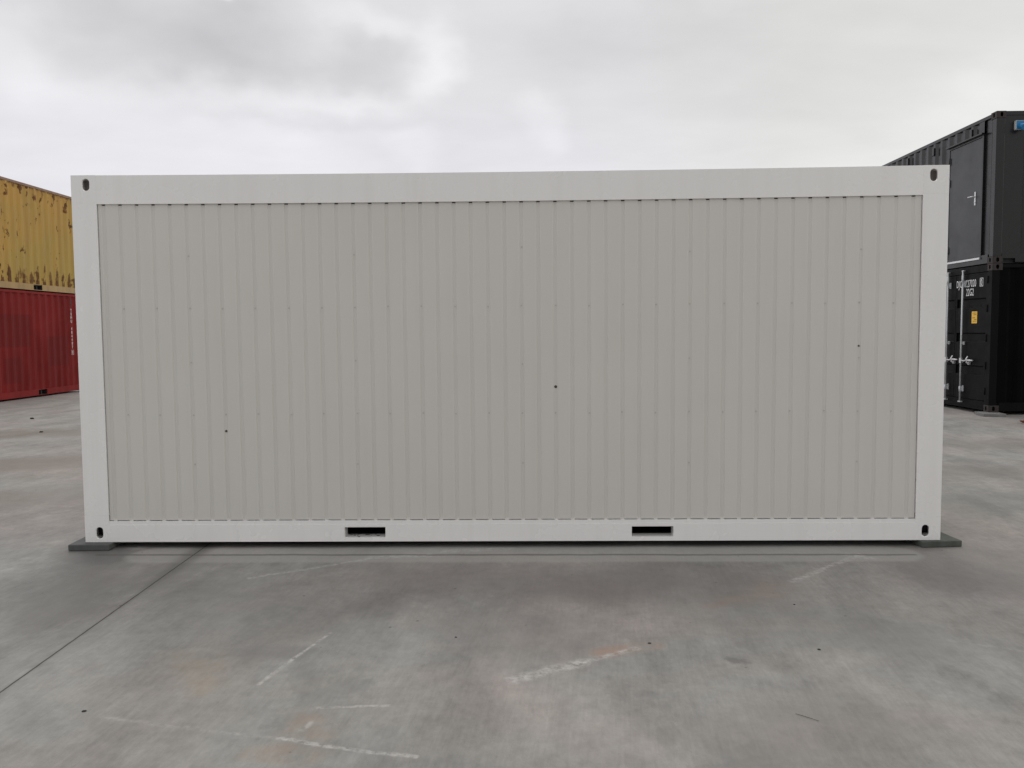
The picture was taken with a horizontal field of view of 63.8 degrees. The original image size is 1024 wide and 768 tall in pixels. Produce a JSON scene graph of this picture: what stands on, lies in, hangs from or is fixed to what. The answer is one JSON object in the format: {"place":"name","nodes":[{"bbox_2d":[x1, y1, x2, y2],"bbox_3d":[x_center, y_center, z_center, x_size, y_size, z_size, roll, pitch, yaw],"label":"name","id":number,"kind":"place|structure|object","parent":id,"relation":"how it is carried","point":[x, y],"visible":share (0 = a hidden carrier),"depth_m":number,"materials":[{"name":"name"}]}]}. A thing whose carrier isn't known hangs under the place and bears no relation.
{"place":"outdoors","nodes":[
{"label":"outdoors","id":0,"kind":"place"},
{"bbox_2d":[0,390,1023,767],"bbox_3d":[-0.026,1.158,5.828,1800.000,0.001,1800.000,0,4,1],"label":"ground","id":1,"kind":"structure","parent":0,"point":[454,654],"depth_m":4.03,"materials":[{"name":"concrete"}]},
{"bbox_2d":[0,289,78,399],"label":"shipping container","id":2,"kind":"object","parent":1,"relation":"on","point":[38,345],"visible":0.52,"depth_m":20.39,"materials":[{"name":"red metal"}]},
{"bbox_2d":[0,176,74,293],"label":"shipping container","id":3,"kind":"object","parent":2,"relation":"on","point":[36,242],"visible":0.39,"depth_m":20.31,"materials":[{"name":"yellow metal"}]},
{"bbox_2d":[68,537,122,550],"bbox_3d":[-2.999,1.150,5.967,0.290,0.045,0.300,-1,4,-1],"label":"support pad","id":4,"kind":"object","parent":1,"relation":"on","point":[82,544],"visible":0.53,"depth_m":5.82,"materials":[{"name":"grey concrete"}]},
{"bbox_2d":[70,165,949,541],"bbox_3d":[-0.012,-0.257,6.959,6.058,2.591,2.438,0,4,1],"label":"office container","id":5,"kind":"object","parent":1,"relation":"on","point":[666,355],"visible":1,"depth_m":5.75,"materials":[{"name":"metal"}]},
{"bbox_2d":[907,532,961,547],"bbox_3d":[2.990,1.108,5.881,0.290,0.045,0.300,-1,4,-4],"label":"support pad","id":6,"kind":"object","parent":1,"relation":"on","point":[945,540],"visible":0.52,"depth_m":5.74,"materials":[{"name":"grey concrete"}]},
{"bbox_2d":[975,411,1005,416],"bbox_3d":[8.340,0.525,14.335,0.360,0.050,0.440,0,4,11],"label":"support pad","id":7,"kind":"object","parent":1,"relation":"on","point":[989,414],"visible":1,"depth_m":14.18,"materials":[{"name":"grey concrete"}]},
{"bbox_2d":[944,263,1023,411],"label":"shipping container","id":8,"kind":"object","parent":7,"relation":"on","point":[984,352],"visible":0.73,"depth_m":14.49,"materials":[{"name":"black metal"}]},
{"bbox_2d":[944,272,957,399],"bbox_3d":[8.357,-0.928,15.982,0.121,2.431,1.293,0,4,1],"label":"door","id":9,"kind":"structure","parent":8,"relation":"in","point":[950,359],"depth_m":15.70,"materials":[{"name":"metal"}]},
{"bbox_2d":[883,111,1023,269],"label":"shipping container","id":10,"kind":"object","parent":8,"relation":"on","point":[983,158],"visible":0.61,"depth_m":14.54,"materials":[{"name":"metal"}]},
{"bbox_2d":[947,138,981,260],"bbox_3d":[8.333,-3.349,15.173,0.117,2.102,1.124,0,4,1],"label":"personnel door","id":11,"kind":"structure","parent":10,"relation":"in","point":[965,162],"depth_m":15.14,"materials":[{"name":"metal"}]},
{"bbox_2d":[954,270,987,401],"bbox_3d":[8.336,-0.865,14.987,0.121,2.431,1.088,0,4,1],"label":"door","id":12,"kind":"structure","parent":8,"relation":"in","point":[970,338],"depth_m":14.99,"materials":[{"name":"metal"}]},
{"bbox_2d":[0,0,1023,196],"label":"sky","id":13,"kind":"structure","parent":0,"point":[88,87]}
]}

